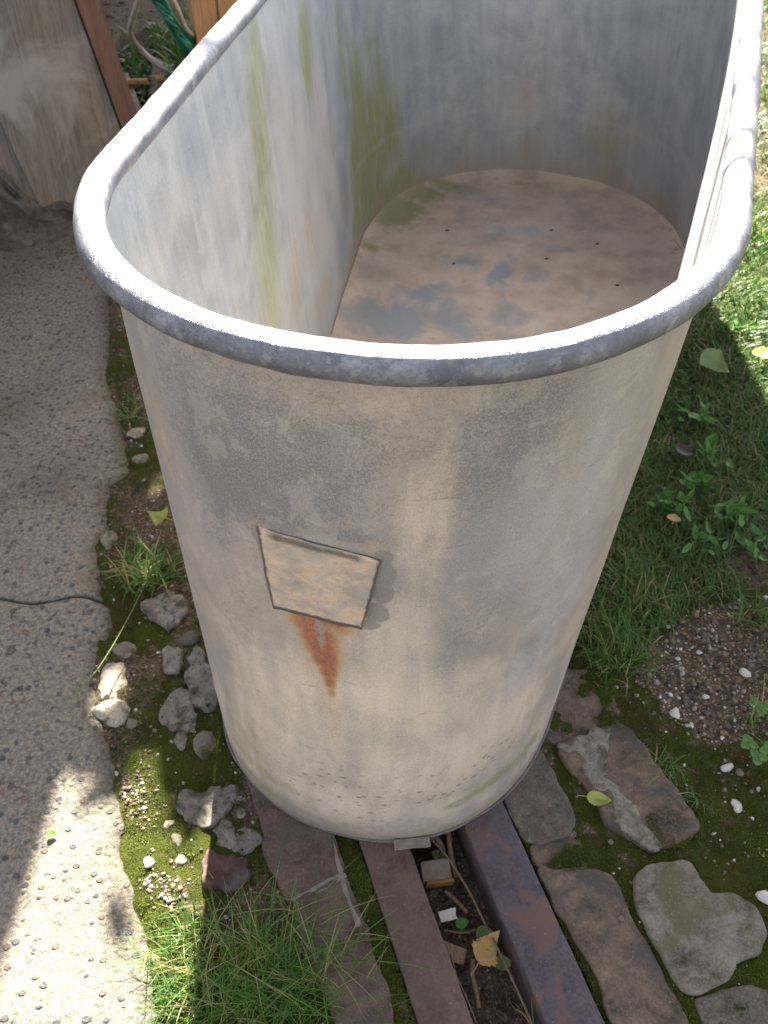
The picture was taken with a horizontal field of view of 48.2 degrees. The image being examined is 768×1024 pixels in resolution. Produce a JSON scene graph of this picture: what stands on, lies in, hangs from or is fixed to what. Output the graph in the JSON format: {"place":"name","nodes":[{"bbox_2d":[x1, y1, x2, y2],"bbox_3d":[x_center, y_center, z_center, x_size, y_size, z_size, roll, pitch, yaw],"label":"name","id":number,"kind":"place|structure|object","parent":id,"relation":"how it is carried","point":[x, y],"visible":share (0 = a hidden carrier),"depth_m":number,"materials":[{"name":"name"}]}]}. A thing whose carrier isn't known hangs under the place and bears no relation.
{"place":"outdoors","nodes":[
{"label":"outdoors","id":0,"kind":"place"},
{"bbox_2d":[0,236,129,604],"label":"pavement","id":1,"kind":"structure","parent":0,"point":[64,465],"depth_m":1.72,"materials":[{"name":"concrete"}]},
{"bbox_2d":[0,598,157,1023],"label":"pavement","id":2,"kind":"structure","parent":0,"point":[66,894],"depth_m":1.12,"materials":[{"name":"concrete"}]},
{"bbox_2d":[46,830,56,838],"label":"leaf","id":3,"kind":"object","parent":2,"relation":"on","point":[50,834],"visible":1,"depth_m":1.12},
{"bbox_2d":[106,342,322,1023],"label":"gravel","id":4,"kind":"structure","parent":0,"point":[170,758],"depth_m":1.21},
{"bbox_2d":[89,0,767,1023],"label":"ground","id":5,"kind":"structure","parent":0,"point":[187,764],"depth_m":1.22,"materials":[{"name":"plant"}]},
{"bbox_2d":[0,0,136,248],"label":"wooden wall","id":6,"kind":"structure","parent":5,"relation":"on","point":[68,111],"depth_m":2.13,"materials":[{"name":"wood"}]},
{"bbox_2d":[100,530,117,549],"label":"stone","id":7,"kind":"object","parent":5,"relation":"on","point":[108,538],"visible":0.97,"depth_m":1.50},
{"bbox_2d":[91,698,130,727],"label":"stone","id":8,"kind":"object","parent":5,"relation":"on","point":[112,712],"visible":1,"depth_m":1.25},
{"bbox_2d":[98,662,127,700],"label":"stone","id":9,"kind":"object","parent":5,"relation":"on","point":[113,678],"visible":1,"depth_m":1.29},
{"bbox_2d":[112,641,136,658],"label":"stone","id":10,"kind":"object","parent":5,"relation":"on","point":[125,649],"visible":1,"depth_m":1.33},
{"bbox_2d":[104,388,146,438],"bbox_3d":[-0.507,-0.199,1.740,0.128,0.084,0.151,18,47,17],"label":"grass tuft","id":11,"kind":"object","parent":5,"relation":"on","point":[133,412],"visible":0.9,"depth_m":1.74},
{"bbox_2d":[116,771,148,826],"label":"gravel","id":12,"kind":"structure","parent":5,"relation":"on","point":[128,788],"depth_m":1.16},
{"bbox_2d":[127,718,138,728],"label":"stone","id":13,"kind":"object","parent":5,"relation":"on","point":[132,723],"visible":1,"depth_m":1.24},
{"bbox_2d":[126,427,144,438],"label":"stone","id":14,"kind":"object","parent":5,"relation":"on","point":[133,434],"visible":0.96,"depth_m":1.71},
{"bbox_2d":[86,516,186,603],"bbox_3d":[-0.397,0.074,1.427,0.167,0.086,0.169,30,51,26],"label":"grass tuft","id":15,"kind":"object","parent":5,"relation":"on","point":[143,569],"visible":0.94,"depth_m":1.43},
{"bbox_2d":[75,581,146,694],"bbox_3d":[-0.410,0.185,1.331,0.025,0.036,0.247,9,45,9],"label":"seed stalk","id":16,"kind":"object","parent":15,"relation":"attached to","point":[83,683],"visible":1,"depth_m":1.29,"materials":[{"name":"green plant"}]},
{"bbox_2d":[130,480,147,496],"bbox_3d":[-0.451,-0.044,1.577,0.006,0.012,0.043,27,50,24],"label":"stick","id":17,"kind":"object","parent":5,"relation":"on","point":[138,487],"visible":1,"depth_m":1.57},
{"bbox_2d":[132,454,148,463],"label":"stone","id":18,"kind":"object","parent":5,"relation":"on","point":[140,458],"visible":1,"depth_m":1.66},
{"bbox_2d":[102,0,189,92],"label":"gravel","id":19,"kind":"structure","parent":5,"relation":"on","point":[105,2],"depth_m":3.80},
{"bbox_2d":[143,857,154,867],"bbox_3d":[-0.301,0.448,1.097,0.016,0.005,0.016,1,44,0],"label":"chip","id":20,"kind":"object","parent":5,"relation":"on","point":[148,862],"visible":1,"depth_m":1.10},
{"bbox_2d":[147,507,170,525],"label":"leaf","id":21,"kind":"object","parent":5,"relation":"on","point":[158,517],"visible":1,"depth_m":1.51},
{"bbox_2d":[138,872,182,903],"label":"gravel","id":22,"kind":"structure","parent":5,"relation":"on","point":[168,900],"depth_m":1.07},
{"bbox_2d":[148,59,173,98],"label":"flat stone","id":23,"kind":"object","parent":5,"relation":"on","point":[154,71],"visible":0.21,"depth_m":3.25,"materials":[{"name":"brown stone"}]},
{"bbox_2d":[155,74,164,81],"bbox_3d":[-0.834,-1.615,3.192,0.031,0.016,0.032,-19,48,-19],"label":"wood scrap","id":24,"kind":"object","parent":23,"relation":"on","point":[158,79],"visible":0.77,"depth_m":3.18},
{"bbox_2d":[107,0,217,108],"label":"undergrowth","id":25,"kind":"object","parent":5,"relation":"on","point":[137,68],"visible":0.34,"depth_m":3.39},
{"bbox_2d":[131,765,196,913],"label":"gravel","id":26,"kind":"structure","parent":5,"relation":"on","point":[151,849],"depth_m":1.10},
{"bbox_2d":[140,589,188,632],"bbox_3d":[-0.350,0.161,1.395,0.068,0.023,0.081,-30,52,-28],"label":"stone","id":27,"kind":"object","parent":5,"relation":"on","point":[166,611],"visible":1,"depth_m":1.39,"materials":[{"name":"stone"}]},
{"bbox_2d":[163,820,174,828],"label":"stone","id":28,"kind":"object","parent":5,"relation":"on","point":[168,824],"visible":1,"depth_m":1.14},
{"bbox_2d":[161,645,183,674],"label":"stone","id":29,"kind":"object","parent":5,"relation":"on","point":[172,660],"visible":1,"depth_m":1.32,"materials":[{"name":"stone"}]},
{"bbox_2d":[171,833,181,845],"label":"stone","id":30,"kind":"object","parent":5,"relation":"on","point":[176,838],"visible":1,"depth_m":1.12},
{"bbox_2d":[159,688,197,732],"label":"stone","id":31,"kind":"object","parent":5,"relation":"on","point":[177,712],"visible":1,"depth_m":1.25,"materials":[{"name":"stone"}]},
{"bbox_2d":[173,730,186,750],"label":"stone","id":32,"kind":"object","parent":5,"relation":"on","point":[180,739],"visible":1,"depth_m":1.22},
{"bbox_2d":[175,854,186,865],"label":"stone","id":33,"kind":"object","parent":5,"relation":"on","point":[181,859],"visible":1,"depth_m":1.10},
{"bbox_2d":[111,865,255,1023],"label":"grass tuft","id":34,"kind":"object","parent":5,"relation":"on","point":[162,987],"visible":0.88,"depth_m":0.99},
{"bbox_2d":[177,630,201,646],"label":"stone","id":35,"kind":"object","parent":5,"relation":"on","point":[191,638],"visible":1,"depth_m":1.35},
{"bbox_2d":[187,646,204,665],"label":"stone","id":36,"kind":"object","parent":5,"relation":"on","point":[196,656],"visible":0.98,"depth_m":1.32,"materials":[{"name":"stone"}]},
{"bbox_2d":[184,662,218,712],"bbox_3d":[-0.273,0.264,1.289,0.063,0.025,0.087,1,44,0],"label":"stone","id":37,"kind":"object","parent":5,"relation":"on","point":[198,679],"visible":0.84,"depth_m":1.28,"materials":[{"name":"stone"}]},
{"bbox_2d":[176,786,232,829],"bbox_3d":[-0.241,0.398,1.152,0.079,0.024,0.064,1,44,0],"label":"stone","id":38,"kind":"object","parent":5,"relation":"on","point":[210,807],"visible":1,"depth_m":1.15,"materials":[{"name":"stone"}]},
{"bbox_2d":[193,730,215,759],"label":"stone","id":39,"kind":"object","parent":5,"relation":"on","point":[204,743],"visible":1,"depth_m":1.22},
{"bbox_2d":[187,0,237,46],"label":"wooden stake","id":40,"kind":"object","parent":5,"relation":"on","point":[204,21],"depth_m":3.15,"materials":[{"name":"orange wood"}]},
{"bbox_2d":[127,0,194,73],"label":"garden hose","id":41,"kind":"object","parent":40,"relation":"hanging from","point":[133,17],"visible":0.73,"depth_m":2.87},
{"bbox_2d":[152,0,194,56],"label":"garden net","id":42,"kind":"object","parent":40,"relation":"hanging from","point":[184,40],"visible":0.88,"depth_m":3.03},
{"bbox_2d":[212,819,236,848],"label":"stone","id":43,"kind":"object","parent":5,"relation":"on","point":[224,830],"visible":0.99,"depth_m":1.12,"materials":[{"name":"stone"}]},
{"bbox_2d":[201,848,250,894],"bbox_3d":[-0.202,0.458,1.089,0.070,0.028,0.053,10,45,10],"label":"stone","id":44,"kind":"object","parent":5,"relation":"on","point":[231,867],"visible":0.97,"depth_m":1.08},
{"bbox_2d":[221,784,241,803],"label":"stone","id":45,"kind":"object","parent":5,"relation":"on","point":[232,793],"visible":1,"depth_m":1.16,"materials":[{"name":"stone"}]},
{"bbox_2d":[234,807,245,818],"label":"stone","id":46,"kind":"object","parent":5,"relation":"on","point":[240,812],"visible":1,"depth_m":1.14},
{"bbox_2d":[232,827,262,854],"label":"stone","id":47,"kind":"object","parent":5,"relation":"on","point":[249,840],"visible":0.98,"depth_m":1.11,"materials":[{"name":"stone"}]},
{"bbox_2d":[103,853,440,1023],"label":"grass tuft","id":48,"kind":"object","parent":5,"relation":"on","point":[236,979],"visible":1,"depth_m":0.98,"materials":[{"name":"plant"}]},
{"bbox_2d":[246,777,343,905],"bbox_3d":[-0.130,0.394,1.172,0.108,0.032,0.285,-14,46,-14],"label":"brick","id":49,"kind":"object","parent":5,"relation":"on","point":[307,851],"visible":0.41,"depth_m":1.11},
{"bbox_2d":[124,72,472,1023],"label":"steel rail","id":50,"kind":"object","parent":5,"relation":"on","point":[416,938],"visible":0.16,"depth_m":1.03,"materials":[{"name":"metal"}]},
{"bbox_2d":[126,78,148,84],"bbox_3d":[-0.915,-1.586,3.161,0.096,0.016,0.021,-3,44,-4],"label":"wood scrap","id":51,"kind":"object","parent":50,"relation":"on","point":[133,81],"visible":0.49,"depth_m":3.15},
{"bbox_2d":[291,872,346,902],"bbox_3d":[-0.081,0.480,1.083,0.077,0.030,0.014,-20,48,-20],"label":"mortar","id":52,"kind":"object","parent":5,"relation":"on","point":[342,875],"visible":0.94,"depth_m":1.07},
{"bbox_2d":[292,877,393,1023],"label":"brick","id":53,"kind":"object","parent":5,"relation":"on","point":[369,1008],"visible":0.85,"depth_m":1.01,"materials":[{"name":"brick"}]},
{"bbox_2d":[333,841,360,927],"bbox_3d":[-0.025,0.523,1.040,0.020,0.031,0.259,-12,46,-12],"label":"mortar","id":54,"kind":"object","parent":5,"relation":"on","point":[344,887],"visible":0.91,"depth_m":1.07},
{"bbox_2d":[154,82,604,1023],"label":"steel rail","id":55,"kind":"object","parent":5,"relation":"on","point":[548,976],"visible":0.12,"depth_m":1.05,"materials":[{"name":"metal"}]},
{"bbox_2d":[73,0,763,850],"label":"zinc bathtub","id":56,"kind":"object","parent":5,"relation":"on","point":[411,298],"visible":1,"depth_m":0.99,"materials":[{"name":"metal"}]},
{"bbox_2d":[99,336,767,1023],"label":"moss","id":57,"kind":"object","parent":5,"relation":"on","point":[557,862],"visible":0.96,"depth_m":1.12,"materials":[{"name":"plant"}]},
{"bbox_2d":[420,859,453,887],"bbox_3d":[0.068,0.471,1.118,0.042,0.025,0.029,-4,44,-5],"label":"brick piece","id":58,"kind":"object","parent":5,"relation":"on","point":[435,873],"visible":0.97,"depth_m":1.11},
{"bbox_2d":[433,836,445,856],"bbox_3d":[0.071,0.440,1.142,0.013,0.018,0.039,-24,49,-23],"label":"stick","id":59,"kind":"object","parent":5,"relation":"on","point":[438,841],"visible":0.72,"depth_m":1.14,"materials":[{"name":"brown wood"}]},
{"bbox_2d":[433,850,445,859],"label":"leaf","id":60,"kind":"object","parent":5,"relation":"on","point":[436,854],"visible":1,"depth_m":1.14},
{"bbox_2d":[437,908,456,922],"bbox_3d":[0.080,0.510,1.086,0.024,0.009,0.015,-8,45,-9],"label":"mortar chip","id":61,"kind":"object","parent":5,"relation":"on","point":[447,915],"visible":1,"depth_m":1.08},
{"bbox_2d":[446,832,458,877],"bbox_3d":[0.089,0.452,1.134,0.008,0.022,0.058,-6,45,-6],"label":"stick","id":62,"kind":"object","parent":5,"relation":"on","point":[450,848],"visible":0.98,"depth_m":1.13,"materials":[{"name":"brown wood"}]},
{"bbox_2d":[444,941,466,965],"bbox_3d":[0.084,0.537,1.044,0.031,0.011,0.020,15,46,14],"label":"wood chip","id":63,"kind":"object","parent":5,"relation":"on","point":[458,953],"visible":0.68,"depth_m":1.04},
{"bbox_2d":[444,889,468,913],"bbox_3d":[0.093,0.501,1.103,0.038,0.008,0.006,34,53,30],"label":"stick","id":64,"kind":"object","parent":5,"relation":"on","point":[456,901],"visible":1,"depth_m":1.10,"materials":[{"name":"brown wood"}]},
{"bbox_2d":[444,928,476,933],"bbox_3d":[0.096,0.525,1.075,0.041,0.005,0.008,1,44,0],"label":"stick","id":65,"kind":"object","parent":5,"relation":"on","point":[458,932],"visible":1,"depth_m":1.07,"materials":[{"name":"brown wood"}]},
{"bbox_2d":[418,849,531,1023],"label":"leaf litter","id":66,"kind":"object","parent":5,"relation":"on","point":[462,930],"visible":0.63,"depth_m":1.05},
{"bbox_2d":[455,917,468,928],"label":"leaf","id":67,"kind":"object","parent":66,"relation":"on","point":[461,923],"visible":1,"depth_m":1.08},
{"bbox_2d":[451,953,476,1023],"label":"stick","id":68,"kind":"object","parent":66,"relation":"on","point":[462,989],"visible":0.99,"depth_m":1.00,"materials":[{"name":"brown wood"}]},
{"bbox_2d":[470,959,480,1008],"bbox_3d":[0.108,0.564,1.027,0.009,0.012,0.053,-2,44,-3],"label":"stick","id":69,"kind":"object","parent":5,"relation":"on","point":[474,986],"visible":1,"depth_m":1.02,"materials":[{"name":"brown wood"}]},
{"bbox_2d":[430,838,532,1023],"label":"stick","id":70,"kind":"object","parent":5,"relation":"on","point":[487,929],"visible":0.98,"depth_m":1.06,"materials":[{"name":"brown wood"}]},
{"bbox_2d":[476,925,492,938],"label":"leaf","id":71,"kind":"object","parent":5,"relation":"on","point":[481,931],"visible":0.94,"depth_m":1.07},
{"bbox_2d":[470,930,499,975],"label":"leaf","id":72,"kind":"object","parent":5,"relation":"on","point":[484,950],"visible":1,"depth_m":1.04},
{"bbox_2d":[495,954,510,970],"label":"leaf","id":73,"kind":"object","parent":5,"relation":"on","point":[500,965],"visible":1,"depth_m":1.05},
{"bbox_2d":[516,1008,530,1023],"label":"stick","id":74,"kind":"object","parent":5,"relation":"on","point":[524,1015],"visible":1,"depth_m":0.99,"materials":[{"name":"brown wood"}]},
{"bbox_2d":[531,999,533,1023],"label":"stick","id":75,"kind":"object","parent":5,"relation":"on","point":[532,1011],"visible":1,"depth_m":0.99,"materials":[{"name":"brown wood"}]},
{"bbox_2d":[502,750,575,846],"bbox_3d":[0.201,0.385,1.186,0.090,0.031,0.166,-10,45,-11],"label":"stone","id":76,"kind":"object","parent":5,"relation":"on","point":[537,805],"visible":0.6,"depth_m":1.15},
{"bbox_2d":[528,836,587,869],"bbox_3d":[0.227,0.453,1.120,0.079,0.031,0.057,1,44,0],"label":"stone","id":77,"kind":"object","parent":5,"relation":"on","point":[538,855],"visible":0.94,"depth_m":1.11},
{"bbox_2d":[546,669,619,744],"bbox_3d":[0.281,0.296,1.280,0.136,0.031,0.133,1,44,0],"label":"stone","id":78,"kind":"object","parent":5,"relation":"on","point":[575,710],"visible":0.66,"depth_m":1.26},
{"bbox_2d":[583,637,625,692],"bbox_3d":[0.338,0.226,1.305,0.062,0.042,0.095,-11,45,-12],"label":"grass tuft","id":79,"kind":"object","parent":5,"relation":"on","point":[605,675],"visible":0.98,"depth_m":1.31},
{"bbox_2d":[536,866,688,1023],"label":"stone","id":80,"kind":"object","parent":5,"relation":"on","point":[589,907],"visible":0.98,"depth_m":1.03,"materials":[{"name":"stone"}]},
{"bbox_2d":[556,723,699,853],"bbox_3d":[0.334,0.385,1.186,0.123,0.031,0.194,-18,47,-18],"label":"stone","id":81,"kind":"object","parent":5,"relation":"on","point":[622,778],"visible":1,"depth_m":1.18,"materials":[{"name":"stone"}]},
{"bbox_2d":[578,790,611,805],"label":"leaf","id":82,"kind":"object","parent":81,"relation":"on","point":[596,798],"visible":1,"depth_m":1.16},
{"bbox_2d":[581,590,677,695],"bbox_3d":[0.371,0.197,1.325,0.156,0.066,0.180,-13,46,-14],"label":"grass tuft","id":83,"kind":"object","parent":5,"relation":"on","point":[630,638],"visible":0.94,"depth_m":1.33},
{"bbox_2d":[601,547,679,642],"bbox_3d":[0.425,0.126,1.397,0.150,0.069,0.220,1,44,0],"label":"grass tuft","id":84,"kind":"object","parent":5,"relation":"on","point":[630,579],"visible":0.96,"depth_m":1.41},
{"bbox_2d":[643,747,688,786],"bbox_3d":[0.390,0.352,1.195,0.074,0.032,0.077,1,44,0],"label":"grass tuft","id":85,"kind":"object","parent":5,"relation":"on","point":[660,764],"visible":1,"depth_m":1.20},
{"bbox_2d":[574,0,767,673],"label":"grass","id":86,"kind":"structure","parent":5,"relation":"on","point":[751,272],"depth_m":1.65,"materials":[{"name":"plant"}]},
{"bbox_2d":[647,489,684,513],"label":"weed","id":87,"kind":"object","parent":86,"relation":"on","point":[663,495],"visible":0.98,"depth_m":1.55,"materials":[{"name":"green plant"}]},
{"bbox_2d":[667,514,680,523],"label":"leaf","id":88,"kind":"object","parent":86,"relation":"on","point":[673,517],"visible":1,"depth_m":1.51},
{"bbox_2d":[659,487,695,520],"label":"weed","id":89,"kind":"object","parent":86,"relation":"on","point":[681,496],"visible":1,"depth_m":1.54,"materials":[{"name":"green plant"}]},
{"bbox_2d":[674,444,692,455],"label":"pebble","id":90,"kind":"object","parent":86,"relation":"on","point":[682,449],"visible":1,"depth_m":1.64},
{"bbox_2d":[675,394,717,423],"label":"weed","id":91,"kind":"object","parent":86,"relation":"on","point":[701,418],"visible":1,"depth_m":1.71,"materials":[{"name":"green plant"}]},
{"bbox_2d":[682,519,728,554],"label":"weed","id":92,"kind":"object","parent":86,"relation":"on","point":[703,535],"visible":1,"depth_m":1.47,"materials":[{"name":"green plant"}]},
{"bbox_2d":[697,345,728,371],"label":"leaf","id":93,"kind":"object","parent":86,"relation":"on","point":[712,359],"visible":1,"depth_m":1.81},
{"bbox_2d":[696,433,733,466],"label":"weed","id":94,"kind":"object","parent":86,"relation":"on","point":[710,443],"visible":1,"depth_m":1.63,"materials":[{"name":"green plant"}]},
{"bbox_2d":[706,494,756,526],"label":"weed","id":95,"kind":"object","parent":86,"relation":"on","point":[732,508],"visible":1,"depth_m":1.52,"materials":[{"name":"green plant"}]},
{"bbox_2d":[713,314,765,337],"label":"weed","id":96,"kind":"object","parent":86,"relation":"on","point":[727,327],"visible":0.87,"depth_m":1.94,"materials":[{"name":"green plant"}]},
{"bbox_2d":[734,523,767,566],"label":"weed","id":97,"kind":"object","parent":86,"relation":"on","point":[750,544],"visible":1,"depth_m":1.47,"materials":[{"name":"green plant"}]},
{"bbox_2d":[752,346,767,362],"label":"leaf","id":98,"kind":"object","parent":86,"relation":"on","point":[763,353],"visible":1,"depth_m":1.84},
{"bbox_2d":[669,707,679,718],"bbox_3d":[0.427,0.296,1.262,0.014,0.006,0.021,1,44,0],"label":"chip","id":99,"kind":"object","parent":5,"relation":"on","point":[675,712],"visible":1,"depth_m":1.26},
{"bbox_2d":[600,613,767,891],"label":"gravel","id":100,"kind":"structure","parent":5,"relation":"on","point":[684,765],"depth_m":1.25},
{"bbox_2d":[669,774,713,811],"bbox_3d":[0.420,0.391,1.161,0.068,0.022,0.055,28,51,25],"label":"grass tuft","id":101,"kind":"object","parent":5,"relation":"on","point":[696,802],"visible":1,"depth_m":1.16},
{"bbox_2d":[679,469,713,491],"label":"weed","id":102,"kind":"object","parent":5,"relation":"on","point":[691,479],"visible":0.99,"depth_m":1.58,"materials":[{"name":"green plant"}]},
{"bbox_2d":[632,860,766,995],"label":"paving stone","id":103,"kind":"object","parent":5,"relation":"on","point":[703,939],"visible":0.98,"depth_m":1.04,"materials":[{"name":"stone"}]},
{"bbox_2d":[720,763,733,771],"bbox_3d":[0.481,0.358,1.200,0.021,0.005,0.012,-18,47,-18],"label":"chip","id":104,"kind":"object","parent":5,"relation":"on","point":[726,767],"visible":1,"depth_m":1.20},
{"bbox_2d":[694,985,767,1023],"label":"stone","id":105,"kind":"object","parent":5,"relation":"on","point":[754,998],"visible":0.99,"depth_m":0.98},
{"bbox_2d":[731,799,739,806],"bbox_3d":[0.476,0.395,1.165,0.014,0.005,0.012,-28,51,-26],"label":"chip","id":106,"kind":"object","parent":5,"relation":"on","point":[734,802],"visible":1,"depth_m":1.16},
{"bbox_2d":[734,803,741,812],"bbox_3d":[0.478,0.400,1.159,0.011,0.004,0.016,16,46,15],"label":"chip","id":107,"kind":"object","parent":5,"relation":"on","point":[737,808],"visible":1,"depth_m":1.16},
{"bbox_2d":[735,769,743,775],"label":"chip","id":108,"kind":"object","parent":5,"relation":"on","point":[739,772],"visible":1,"depth_m":1.19,"materials":[{"name":"stone"}]},
{"bbox_2d":[717,581,767,631],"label":"grass tuft","id":109,"kind":"object","parent":5,"relation":"on","point":[753,610],"visible":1,"depth_m":1.38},
{"bbox_2d":[718,675,767,743],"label":"weed","id":110,"kind":"object","parent":5,"relation":"on","point":[751,721],"visible":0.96,"depth_m":1.25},
{"bbox_2d":[739,668,750,677],"bbox_3d":[0.553,0.246,1.315,0.018,0.007,0.018,1,44,0],"label":"chip","id":111,"kind":"object","parent":5,"relation":"on","point":[744,672],"visible":1,"depth_m":1.31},
{"bbox_2d":[741,733,767,765],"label":"clover","id":112,"kind":"object","parent":5,"relation":"on","point":[755,754],"visible":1,"depth_m":1.19,"materials":[{"name":"green plant"}]},
{"bbox_2d":[749,695,767,715],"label":"clover","id":113,"kind":"object","parent":5,"relation":"on","point":[761,711],"visible":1,"depth_m":1.24,"materials":[{"name":"green plant"}]},
{"bbox_2d":[755,890,767,904],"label":"chip","id":114,"kind":"object","parent":5,"relation":"on","point":[762,896],"visible":1,"depth_m":1.07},
{"bbox_2d":[569,782,747,994],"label":"gravel","id":115,"kind":"structure","parent":0,"point":[631,881],"depth_m":1.09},
{"bbox_2d":[631,595,767,746],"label":"gravel","id":116,"kind":"structure","parent":0,"point":[685,699],"depth_m":1.31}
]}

